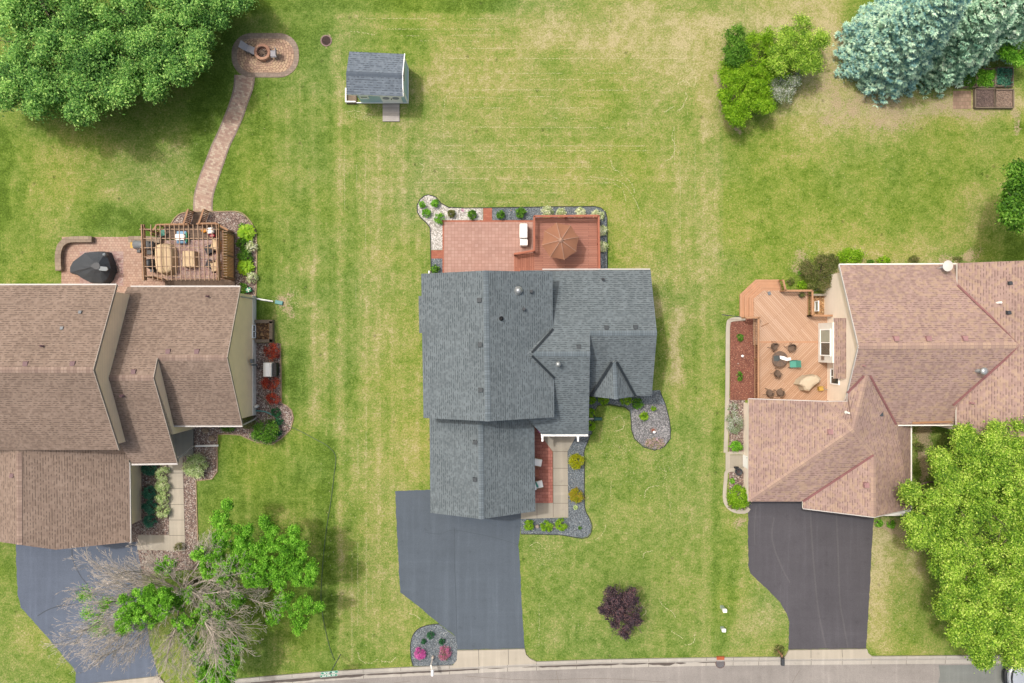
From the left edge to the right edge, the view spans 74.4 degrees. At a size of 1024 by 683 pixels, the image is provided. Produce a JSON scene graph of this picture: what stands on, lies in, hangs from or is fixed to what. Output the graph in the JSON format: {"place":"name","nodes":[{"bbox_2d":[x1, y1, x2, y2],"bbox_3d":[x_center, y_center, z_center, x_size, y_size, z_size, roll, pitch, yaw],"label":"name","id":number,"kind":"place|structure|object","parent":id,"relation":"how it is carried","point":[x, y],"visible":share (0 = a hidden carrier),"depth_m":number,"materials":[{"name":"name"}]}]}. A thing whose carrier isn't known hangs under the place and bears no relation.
{"place":"outdoors","nodes":[
{"label":"outdoors","id":0,"kind":"place"},
{"bbox_2d":[16,541,158,682],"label":"driveway","id":1,"kind":"structure","parent":0,"point":[45,576],"depth_m":53.99,"materials":[{"name":"asphalt"}]},
{"bbox_2d":[61,237,222,292],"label":"patio","id":2,"kind":"structure","parent":0,"point":[132,267],"depth_m":53.98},
{"bbox_2d":[55,236,94,270],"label":"seat wall","id":3,"kind":"structure","parent":2,"relation":"on","point":[63,244],"depth_m":53.55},
{"bbox_2d":[80,251,122,285],"bbox_3d":[-32.820,-5.820,53.998,3.480,0.050,2.760,0,90,0],"label":"patio inset","id":4,"kind":"object","parent":2,"relation":"on","point":[118,259],"visible":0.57,"depth_m":53.97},
{"bbox_2d":[70,251,118,283],"bbox_3d":[-33.218,-5.842,53.294,3.832,1.331,2.695,0,90,0],"label":"covered smoker","id":5,"kind":"object","parent":4,"relation":"on","point":[98,267],"visible":0.99,"depth_m":53.03,"materials":[{"name":"grey fabric"}]},
{"bbox_2d":[130,240,154,254],"bbox_3d":[-29.159,-7.424,53.400,1.765,1.140,1.100,0,90,0],"label":"pellet grill","id":6,"kind":"object","parent":2,"relation":"on","point":[135,244],"visible":0.78,"depth_m":53.07,"materials":[{"name":"grey metal"}]},
{"bbox_2d":[128,236,162,243],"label":"seat wall","id":7,"kind":"structure","parent":2,"relation":"on","point":[131,238],"depth_m":53.55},
{"bbox_2d":[155,244,177,275],"bbox_3d":[-27.470,-6.548,53.505,1.536,0.910,2.566,0,90,0],"label":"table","id":8,"kind":"object","parent":2,"relation":"on","point":[168,260],"visible":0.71,"depth_m":53.11,"materials":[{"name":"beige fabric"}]},
{"bbox_2d":[139,212,235,285],"bbox_3d":[-25.477,-6.631,52.638,7.267,2.725,7.438,0,90,0],"label":"pergola","id":9,"kind":"object","parent":2,"relation":"on","point":[225,256],"visible":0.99,"depth_m":52.98,"materials":[{"name":"wood"}]},
{"bbox_2d":[182,251,197,267],"bbox_3d":[-25.582,-6.527,53.655,1.000,0.630,1.280,0,90,0],"label":"covered table","id":10,"kind":"object","parent":9,"relation":"on","point":[191,258],"visible":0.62,"depth_m":53.35,"materials":[{"name":"beige fabric"}]},
{"bbox_2d":[193,75,254,214],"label":"path","id":11,"kind":"structure","parent":0,"point":[211,170],"depth_m":53.97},
{"bbox_2d":[395,490,524,649],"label":"driveway","id":12,"kind":"structure","parent":0,"point":[460,578],"depth_m":53.99,"materials":[{"name":"asphalt"}]},
{"bbox_2d":[444,222,532,272],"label":"patio","id":13,"kind":"structure","parent":0,"point":[481,246],"depth_m":53.95,"materials":[{"name":"brick"}]},
{"bbox_2d":[520,224,527,246],"bbox_3d":[0.921,-8.419,53.445,0.640,1.010,1.695,0,90,0],"label":"covered grill","id":14,"kind":"object","parent":13,"relation":"on","point":[523,235],"visible":1,"depth_m":52.95,"materials":[{"name":"white fabric"}]},
{"bbox_2d":[0,0,1023,682],"bbox_3d":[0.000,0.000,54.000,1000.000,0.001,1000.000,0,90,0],"label":"lawn","id":15,"kind":"structure","parent":0,"point":[678,544],"depth_m":54.00,"materials":[{"name":"green plant"}]},
{"bbox_2d":[0,0,139,130],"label":"tree","id":16,"kind":"object","parent":15,"relation":"on","point":[73,85],"visible":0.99,"depth_m":48.91,"materials":[{"name":"green plant"}]},
{"bbox_2d":[0,284,256,549],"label":"house","id":17,"kind":"structure","parent":15,"relation":"on","point":[107,391],"depth_m":48.89,"materials":[{"name":"brown"}]},
{"bbox_2d":[98,676,164,682],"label":"driveway apron","id":18,"kind":"object","parent":15,"relation":"on","point":[143,680],"visible":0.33,"depth_m":53.87,"materials":[{"name":"concrete"}]},
{"bbox_2d":[132,465,168,541],"bbox_3d":[-29.040,12.880,54.008,3.200,0.050,6.400,0,90,0],"label":"gravel bed","id":19,"kind":"object","parent":15,"relation":"on","point":[160,526],"visible":0.43,"depth_m":53.98,"materials":[{"name":"gravel"}]},
{"bbox_2d":[141,499,156,515],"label":"shrub","id":20,"kind":"object","parent":19,"relation":"on","point":[145,506],"visible":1,"depth_m":53.47,"materials":[{"name":"green plant"}]},
{"bbox_2d":[142,485,156,499],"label":"shrub","id":21,"kind":"object","parent":19,"relation":"on","point":[147,495],"visible":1,"depth_m":53.46,"materials":[{"name":"green plant"}]},
{"bbox_2d":[141,465,158,475],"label":"shrub","id":22,"kind":"object","parent":19,"relation":"on","point":[149,472],"visible":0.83,"depth_m":53.45,"materials":[{"name":"green plant"}]},
{"bbox_2d":[154,479,169,492],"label":"shrub","id":23,"kind":"object","parent":19,"relation":"on","point":[160,485],"visible":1,"depth_m":53.39,"materials":[{"name":"green plant"}]},
{"bbox_2d":[154,504,170,518],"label":"shrub","id":24,"kind":"object","parent":19,"relation":"on","point":[161,513],"visible":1,"depth_m":53.42,"materials":[{"name":"green plant"}]},
{"bbox_2d":[155,465,170,482],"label":"shrub","id":25,"kind":"object","parent":19,"relation":"on","point":[162,477],"visible":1,"depth_m":53.41,"materials":[{"name":"green plant"}]},
{"bbox_2d":[89,0,222,107],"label":"tree","id":26,"kind":"object","parent":15,"relation":"on","point":[161,55],"visible":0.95,"depth_m":49.46,"materials":[{"name":"green plant"}]},
{"bbox_2d":[137,456,184,550],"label":"walkway","id":27,"kind":"structure","parent":15,"relation":"on","point":[176,523],"depth_m":53.96,"materials":[{"name":"concrete"}]},
{"bbox_2d":[138,550,184,573],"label":"gravel bed","id":28,"kind":"object","parent":15,"relation":"on","point":[180,555],"visible":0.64,"depth_m":53.98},
{"bbox_2d":[171,429,193,455],"bbox_3d":[-26.500,7.920,53.915,2.120,0.170,2.480,0,90,0],"label":"stoop","id":29,"kind":"object","parent":15,"relation":"on","point":[183,442],"visible":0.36,"depth_m":53.83,"materials":[{"name":"concrete"}]},
{"bbox_2d":[41,497,325,682],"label":"tree","id":30,"kind":"object","parent":15,"relation":"on","point":[165,600],"visible":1,"depth_m":48.93,"materials":[{"name":"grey plant"}]},
{"bbox_2d":[170,212,255,295],"bbox_3d":[-22.677,-7.644,54.013,5.119,0.050,9.179,-43,90,0],"label":"gravel bed","id":31,"kind":"object","parent":15,"relation":"on","point":[231,221],"visible":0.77,"depth_m":53.99,"materials":[{"name":"gravel"}]},
{"bbox_2d":[171,211,256,295],"bbox_3d":[-22.435,-8.113,53.970,9.160,0.095,4.480,42,90,0],"label":"bed edging","id":32,"kind":"object","parent":31,"relation":"on","point":[250,222],"visible":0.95,"depth_m":53.93,"materials":[{"name":"beige concrete"}]},
{"bbox_2d":[236,247,253,260],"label":"shrub","id":33,"kind":"object","parent":31,"relation":"on","point":[241,256],"visible":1,"depth_m":53.52,"materials":[{"name":"green plant"}]},
{"bbox_2d":[237,259,254,275],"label":"hosta","id":34,"kind":"object","parent":31,"relation":"on","point":[244,267],"visible":1,"depth_m":53.55,"materials":[{"name":"green plant"}]},
{"bbox_2d":[237,223,255,240],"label":"hosta","id":35,"kind":"object","parent":31,"relation":"on","point":[246,232],"visible":1,"depth_m":53.53,"materials":[{"name":"green plant"}]},
{"bbox_2d":[192,0,259,34],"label":"tree","id":36,"kind":"object","parent":15,"relation":"on","point":[221,12],"visible":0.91,"depth_m":50.58,"materials":[{"name":"green plant"}]},
{"bbox_2d":[183,343,292,569],"bbox_3d":[-23.564,8.476,54.013,8.087,0.050,19.419,33,90,0],"label":"gravel bed","id":37,"kind":"object","parent":15,"relation":"on","point":[210,454],"visible":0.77,"depth_m":53.99,"materials":[{"name":"gravel"}]},
{"bbox_2d":[180,452,210,479],"bbox_3d":[-25.047,9.826,53.312,2.204,1.452,2.134,0,90,0],"label":"shrub","id":38,"kind":"object","parent":37,"relation":"on","point":[192,466],"visible":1,"depth_m":53.12,"materials":[{"name":"green plant"}]},
{"bbox_2d":[195,343,293,561],"bbox_3d":[-21.841,9.002,53.970,4.683,0.095,18.384,34,90,0],"label":"bed edging","id":39,"kind":"object","parent":37,"relation":"on","point":[246,438],"visible":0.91,"depth_m":53.94,"materials":[{"name":"beige concrete"}]},
{"bbox_2d":[249,417,279,445],"bbox_3d":[-19.490,7.054,53.156,2.460,1.770,2.404,0,90,0],"label":"shrub","id":40,"kind":"object","parent":37,"relation":"on","point":[267,438],"visible":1,"depth_m":52.85,"materials":[{"name":"green plant"}]},
{"bbox_2d":[256,362,278,376],"bbox_3d":[-19.436,2.223,53.525,1.679,0.830,1.120,0,90,0],"label":"generator","id":41,"kind":"object","parent":37,"relation":"on","point":[270,369],"visible":1,"depth_m":53.19,"materials":[{"name":"white paint"}]},
{"bbox_2d":[259,376,279,390],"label":"shrub","id":42,"kind":"object","parent":37,"relation":"on","point":[265,385],"visible":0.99,"depth_m":53.28,"materials":[{"name":"red plant"}]},
{"bbox_2d":[262,342,279,361],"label":"shrub","id":43,"kind":"object","parent":37,"relation":"on","point":[268,351],"visible":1,"depth_m":53.27,"materials":[{"name":"red plant"}]},
{"bbox_2d":[255,320,273,342],"bbox_3d":[-19.741,-0.817,53.780,1.478,0.440,1.814,0,90,0],"label":"window well","id":44,"kind":"object","parent":15,"relation":"on","point":[264,331],"depth_m":53.81,"materials":[{"name":"brown wood"}]},
{"bbox_2d":[232,33,298,77],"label":"fire circle paving","id":45,"kind":"structure","parent":15,"relation":"on","point":[247,64],"depth_m":53.96,"materials":[{"name":"stone"}]},
{"bbox_2d":[238,40,254,55],"bbox_3d":[-20.887,-23.216,53.461,1.085,1.002,0.655,20,90,0],"label":"patio chair","id":46,"kind":"object","parent":45,"relation":"on","point":[244,46],"visible":1,"depth_m":53.48,"materials":[{"name":"grey fabric"}]},
{"bbox_2d":[254,44,270,61],"bbox_3d":[-19.840,-23.000,53.760,1.320,0.400,1.320,0,90,0],"label":"fire pit","id":47,"kind":"object","parent":45,"relation":"on","point":[261,52],"visible":1,"depth_m":53.59,"materials":[{"name":"brown stone"}]},
{"bbox_2d":[256,395,335,659],"bbox_3d":[-15.100,14.213,53.970,4.777,0.042,22.118,-16,90,0],"label":"hose","id":48,"kind":"object","parent":15,"relation":"on","point":[329,508],"visible":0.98,"depth_m":53.95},
{"bbox_2d":[345,52,408,103],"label":"shed","id":49,"kind":"structure","parent":15,"relation":"on","point":[377,77],"depth_m":51.26,"materials":[{"name":"grey"}]},
{"bbox_2d":[380,96,402,102],"bbox_3d":[-9.461,-19.005,52.850,1.600,2.000,0.110,0,90,0],"label":"double door","id":50,"kind":"structure","parent":49,"relation":"in","point":[384,99],"depth_m":52.99,"materials":[{"name":"white paint"}]},
{"bbox_2d":[383,104,399,121],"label":"ramp","id":51,"kind":"structure","parent":15,"relation":"on","point":[391,112],"depth_m":53.91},
{"bbox_2d":[411,624,456,665],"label":"slate bed","id":52,"kind":"object","parent":15,"relation":"on","point":[431,647],"visible":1,"depth_m":53.98,"materials":[{"name":"gravel"}]},
{"bbox_2d":[418,195,482,249],"bbox_3d":[-4.940,-9.510,54.011,5.240,0.050,4.380,0,90,0],"label":"rock bed","id":53,"kind":"object","parent":15,"relation":"on","point":[436,236],"visible":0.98,"depth_m":53.99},
{"bbox_2d":[442,220,532,221],"bbox_3d":[-1.960,-9.630,53.974,7.280,0.050,0.140,0,90,0],"label":"patio border","id":54,"kind":"object","parent":15,"relation":"on","point":[487,220],"visible":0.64,"depth_m":53.95,"materials":[{"name":"red brick"}]},
{"bbox_2d":[450,649,536,667],"bbox_3d":[-1.551,25.208,53.965,6.976,0.200,1.345,-3,90,0],"label":"driveway apron","id":55,"kind":"object","parent":15,"relation":"on","point":[486,657],"visible":1,"depth_m":53.87,"materials":[{"name":"concrete"}]},
{"bbox_2d":[417,194,607,271],"bbox_3d":[0.020,-8.343,53.980,15.298,0.076,6.850,0,90,0],"label":"bed edging","id":56,"kind":"object","parent":15,"relation":"on","point":[507,207],"visible":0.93,"depth_m":53.95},
{"bbox_2d":[419,268,656,518],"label":"house","id":57,"kind":"structure","parent":15,"relation":"on","point":[511,359],"depth_m":48.87,"materials":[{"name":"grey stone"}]},
{"bbox_2d":[534,426,552,502],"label":"front patio","id":58,"kind":"structure","parent":15,"relation":"on","point":[543,451],"depth_m":53.95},
{"bbox_2d":[521,436,575,518],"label":"walkway","id":59,"kind":"structure","parent":15,"relation":"on","point":[559,446],"depth_m":53.94,"materials":[{"name":"concrete"}]},
{"bbox_2d":[492,207,606,268],"bbox_3d":[3.000,-7.840,54.012,9.200,0.050,5.840,0,90,0],"label":"slate bed","id":60,"kind":"object","parent":15,"relation":"on","point":[530,213],"visible":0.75,"depth_m":53.99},
{"bbox_2d":[521,435,590,537],"bbox_3d":[3.534,11.190,54.012,5.652,0.050,9.020,0,90,0],"label":"slate bed","id":61,"kind":"object","parent":15,"relation":"on","point":[575,519],"visible":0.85,"depth_m":53.99,"materials":[{"name":"gravel"}]},
{"bbox_2d":[568,486,583,503],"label":"shrub","id":62,"kind":"object","parent":61,"relation":"on","point":[573,495],"visible":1,"depth_m":53.24,"materials":[{"name":"yellow plant"}]},
{"bbox_2d":[568,453,584,469],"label":"shrub","id":63,"kind":"object","parent":61,"relation":"on","point":[580,462],"visible":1,"depth_m":53.23,"materials":[{"name":"yellow plant"}]},
{"bbox_2d":[514,215,599,270],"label":"deck","id":64,"kind":"structure","parent":15,"relation":"on","point":[586,254],"depth_m":53.38,"materials":[{"name":"wood"}]},
{"bbox_2d":[542,222,578,259],"bbox_3d":[3.677,-7.631,52.040,2.700,2.680,2.700,-35,90,0],"label":"parasol","id":65,"kind":"object","parent":64,"relation":"on","point":[560,241],"visible":1,"depth_m":51.18,"materials":[{"name":"brown fabric"}]},
{"bbox_2d":[525,434,591,538],"bbox_3d":[5.370,12.712,53.980,4.629,0.067,9.784,35,90,0],"label":"bed edging","id":66,"kind":"object","parent":15,"relation":"on","point":[584,506],"visible":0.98,"depth_m":53.95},
{"bbox_2d":[215,655,1001,682],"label":"kerb","id":67,"kind":"structure","parent":15,"relation":"on","point":[547,665],"depth_m":53.95,"materials":[{"name":"concrete"}]},
{"bbox_2d":[597,584,643,641],"bbox_3d":[8.378,20.697,52.333,3.746,3.334,4.907,0,90,0],"label":"tree","id":68,"kind":"object","parent":15,"relation":"on","point":[614,604],"visible":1,"depth_m":51.37,"materials":[{"name":"purple plant"}]},
{"bbox_2d":[588,390,664,442],"bbox_3d":[9.140,6.260,54.012,7.000,0.050,4.760,0,90,0],"label":"slate bed","id":69,"kind":"object","parent":15,"relation":"on","point":[656,397],"visible":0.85,"depth_m":53.99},
{"bbox_2d":[591,392,670,450],"bbox_3d":[9.513,6.396,53.980,6.380,0.067,4.658,0,90,0],"label":"bed edging","id":70,"kind":"object","parent":15,"relation":"on","point":[631,422],"visible":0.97,"depth_m":53.95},
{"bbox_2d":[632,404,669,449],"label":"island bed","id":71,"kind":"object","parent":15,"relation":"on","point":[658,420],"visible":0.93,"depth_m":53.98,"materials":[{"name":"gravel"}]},
{"bbox_2d":[644,437,664,449],"bbox_3d":[11.378,8.145,53.813,1.758,0.482,1.063,0,90,0],"label":"flower patch","id":72,"kind":"object","parent":71,"relation":"on","point":[648,442],"visible":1,"depth_m":53.81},
{"bbox_2d":[724,317,744,452],"bbox_3d":[17.235,3.366,53.980,1.472,0.100,11.005,8,90,0],"label":"border","id":73,"kind":"object","parent":15,"relation":"on","point":[727,360],"visible":0.98,"depth_m":53.93,"materials":[{"name":"concrete"}]},
{"bbox_2d":[721,22,751,67],"bbox_3d":[17.304,-22.825,52.738,2.866,2.600,3.490,-24,90,0],"label":"shrub","id":74,"kind":"object","parent":15,"relation":"on","point":[734,59],"visible":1,"depth_m":52.02,"materials":[{"name":"green plant"}]},
{"bbox_2d":[729,398,744,451],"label":"gravel bed","id":75,"kind":"object","parent":15,"relation":"on","point":[739,436],"visible":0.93,"depth_m":53.98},
{"bbox_2d":[725,410,744,434],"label":"shrub","id":76,"kind":"object","parent":75,"relation":"on","point":[733,429],"visible":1,"depth_m":53.48,"materials":[{"name":"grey plant"}]},
{"bbox_2d":[723,468,750,513],"bbox_3d":[17.961,11.937,53.980,2.214,0.100,3.654,0,90,0],"label":"border","id":77,"kind":"object","parent":15,"relation":"on","point":[726,472],"visible":0.97,"depth_m":53.93,"materials":[{"name":"concrete"}]},
{"bbox_2d":[730,455,743,467],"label":"walkway","id":78,"kind":"structure","parent":15,"relation":"on","point":[736,460],"depth_m":53.95,"materials":[{"name":"concrete"}]},
{"bbox_2d":[729,472,747,509],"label":"gravel bed","id":79,"kind":"object","parent":15,"relation":"on","point":[738,479],"visible":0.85,"depth_m":53.98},
{"bbox_2d":[726,484,751,509],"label":"shrub","id":80,"kind":"object","parent":79,"relation":"on","point":[743,502],"visible":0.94,"depth_m":53.31,"materials":[{"name":"green plant"}]},
{"bbox_2d":[730,318,756,399],"bbox_3d":[18.680,1.400,53.995,2.480,0.050,6.560,0,90,0],"label":"mulch bed","id":81,"kind":"object","parent":15,"relation":"on","point":[743,389],"visible":0.75,"depth_m":53.97,"materials":[{"name":"red wood"}]},
{"bbox_2d":[716,65,777,129],"bbox_3d":[18.037,-18.848,52.614,4.628,2.854,4.634,-20,90,0],"label":"shrub","id":82,"kind":"object","parent":15,"relation":"on","point":[736,113],"visible":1,"depth_m":51.72,"materials":[{"name":"green plant"}]},
{"bbox_2d":[716,24,791,83],"bbox_3d":[18.824,-22.310,52.953,5.890,2.184,4.845,0,90,0],"label":"shrub","id":83,"kind":"object","parent":15,"relation":"on","point":[769,33],"visible":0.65,"depth_m":52.32,"materials":[{"name":"green plant"}]},
{"bbox_2d":[722,279,832,400],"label":"deck","id":84,"kind":"structure","parent":15,"relation":"on","point":[785,316],"depth_m":53.45,"materials":[{"name":"brown wood"}]},
{"bbox_2d":[772,351,787,366],"bbox_3d":[20.944,1.368,53.082,1.240,0.744,1.240,0,90,0],"label":"glass table","id":85,"kind":"object","parent":84,"relation":"on","point":[777,361],"visible":1,"depth_m":52.74,"materials":[{"name":"brown glass"}]},
{"bbox_2d":[793,374,820,390],"bbox_3d":[23.189,3.102,52.897,1.752,1.066,1.104,-39,90,0],"label":"patio umbrella","id":86,"kind":"object","parent":84,"relation":"on","point":[808,382],"visible":1,"depth_m":52.44,"materials":[{"name":"beige fabric"}]},
{"bbox_2d":[809,289,825,314],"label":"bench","id":87,"kind":"object","parent":84,"relation":"on","point":[819,297],"depth_m":53.97,"materials":[{"name":"wood"}]},
{"bbox_2d":[769,70,801,103],"bbox_3d":[21.326,-19.901,53.077,2.836,1.916,2.997,0,90,0],"label":"shrub","id":88,"kind":"object","parent":15,"relation":"on","point":[795,80],"visible":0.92,"depth_m":52.58,"materials":[{"name":"grey plant"}]},
{"bbox_2d":[766,13,832,76],"bbox_3d":[22.005,-22.784,52.337,5.355,3.406,5.250,0,90,0],"label":"shrub","id":89,"kind":"object","parent":15,"relation":"on","point":[797,57],"visible":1,"depth_m":51.31,"materials":[{"name":"green plant"}]},
{"bbox_2d":[797,252,839,293],"bbox_3d":[24.402,-5.492,53.117,3.518,1.844,3.106,-28,90,0],"label":"shrub","id":90,"kind":"object","parent":15,"relation":"on","point":[807,267],"visible":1,"depth_m":52.82,"materials":[{"name":"green plant"}]},
{"bbox_2d":[784,649,871,658],"bbox_3d":[25.217,24.958,53.965,7.082,0.200,0.725,-1,90,0],"label":"driveway apron","id":91,"kind":"object","parent":15,"relation":"on","point":[822,653],"visible":0.91,"depth_m":53.87,"materials":[{"name":"concrete"}]},
{"bbox_2d":[835,246,867,263],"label":"shrub","id":92,"kind":"object","parent":15,"relation":"on","point":[856,255],"visible":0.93,"depth_m":53.09,"materials":[{"name":"green plant"}]},
{"bbox_2d":[743,260,1023,517],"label":"house","id":93,"kind":"structure","parent":15,"relation":"on","point":[903,348],"depth_m":49.63,"materials":[{"name":"brown"}]},
{"bbox_2d":[832,0,970,109],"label":"spruce","id":94,"kind":"object","parent":15,"relation":"on","point":[906,40],"visible":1,"depth_m":50.03,"materials":[{"name":"green plant"}]},
{"bbox_2d":[893,415,1023,563],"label":"tree","id":95,"kind":"object","parent":15,"relation":"on","point":[996,449],"visible":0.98,"depth_m":47.67,"materials":[{"name":"green plant"}]},
{"bbox_2d":[953,91,970,108],"bbox_3d":[36.000,-19.320,54.005,1.440,0.050,1.440,0,90,0],"label":"stone pad","id":96,"kind":"object","parent":15,"relation":"on","point":[961,99],"visible":1,"depth_m":53.98,"materials":[{"name":"stone"}]},
{"bbox_2d":[954,72,976,88],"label":"raised bed","id":97,"kind":"object","parent":15,"relation":"on","point":[972,83],"visible":0.56,"depth_m":53.69,"materials":[{"name":"plant"}]},
{"bbox_2d":[914,0,1019,98],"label":"spruce","id":98,"kind":"object","parent":15,"relation":"on","point":[983,23],"visible":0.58,"depth_m":49.57,"materials":[{"name":"green plant"}]},
{"bbox_2d":[925,518,1023,674],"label":"tree","id":99,"kind":"object","parent":15,"relation":"on","point":[975,589],"visible":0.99,"depth_m":47.79,"materials":[{"name":"green plant"}]},
{"bbox_2d":[973,88,995,108],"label":"raised bed","id":100,"kind":"object","parent":15,"relation":"on","point":[983,98],"visible":1,"depth_m":53.82,"materials":[{"name":"soil"}]},
{"bbox_2d":[975,68,995,87],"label":"raised bed","id":101,"kind":"object","parent":15,"relation":"on","point":[986,77],"visible":0.98,"depth_m":53.67,"materials":[{"name":"plant"}]},
{"bbox_2d":[982,0,1023,67],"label":"spruce","id":102,"kind":"object","parent":15,"relation":"on","point":[1014,32],"visible":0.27,"depth_m":50.66,"materials":[{"name":"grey plant"}]},
{"bbox_2d":[994,89,1013,108],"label":"raised bed","id":103,"kind":"object","parent":15,"relation":"on","point":[1004,98],"visible":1,"depth_m":53.82,"materials":[{"name":"brown soil"}]},
{"bbox_2d":[995,67,1013,87],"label":"raised bed","id":104,"kind":"object","parent":15,"relation":"on","point":[1004,77],"visible":1,"depth_m":53.72,"materials":[{"name":"plant"}]},
{"bbox_2d":[993,158,1023,235],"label":"tree","id":105,"kind":"object","parent":15,"relation":"on","point":[1010,205],"visible":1,"depth_m":47.35,"materials":[{"name":"green plant"}]},
{"bbox_2d":[996,37,1023,68],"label":"shrub","id":106,"kind":"object","parent":15,"relation":"on","point":[1009,53],"visible":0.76,"depth_m":51.73,"materials":[{"name":"green plant"}]},
{"bbox_2d":[306,663,1005,682],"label":"road","id":107,"kind":"structure","parent":0,"point":[892,673],"depth_m":53.99,"materials":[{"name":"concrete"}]},
{"bbox_2d":[938,665,1005,682],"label":"asphalt patch","id":108,"kind":"object","parent":107,"relation":"on","point":[959,674],"visible":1,"depth_m":53.98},
{"bbox_2d":[1003,666,1023,682],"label":"parked car","id":109,"kind":"object","parent":108,"relation":"on","point":[1010,677],"visible":0.6,"depth_m":53.10,"materials":[{"name":"silver metal"}]},
{"bbox_2d":[748,502,873,648],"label":"driveway","id":110,"kind":"structure","parent":0,"point":[795,597],"depth_m":53.99,"materials":[{"name":"asphalt"}]},
{"bbox_2d":[754,505,848,647],"bbox_3d":[23.141,18.699,53.981,7.579,0.001,11.653,0,90,0],"label":"tyre mark","id":111,"kind":"object","parent":110,"relation":"on","point":[813,570],"visible":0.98,"depth_m":53.98,"materials":[{"name":"rubber"}]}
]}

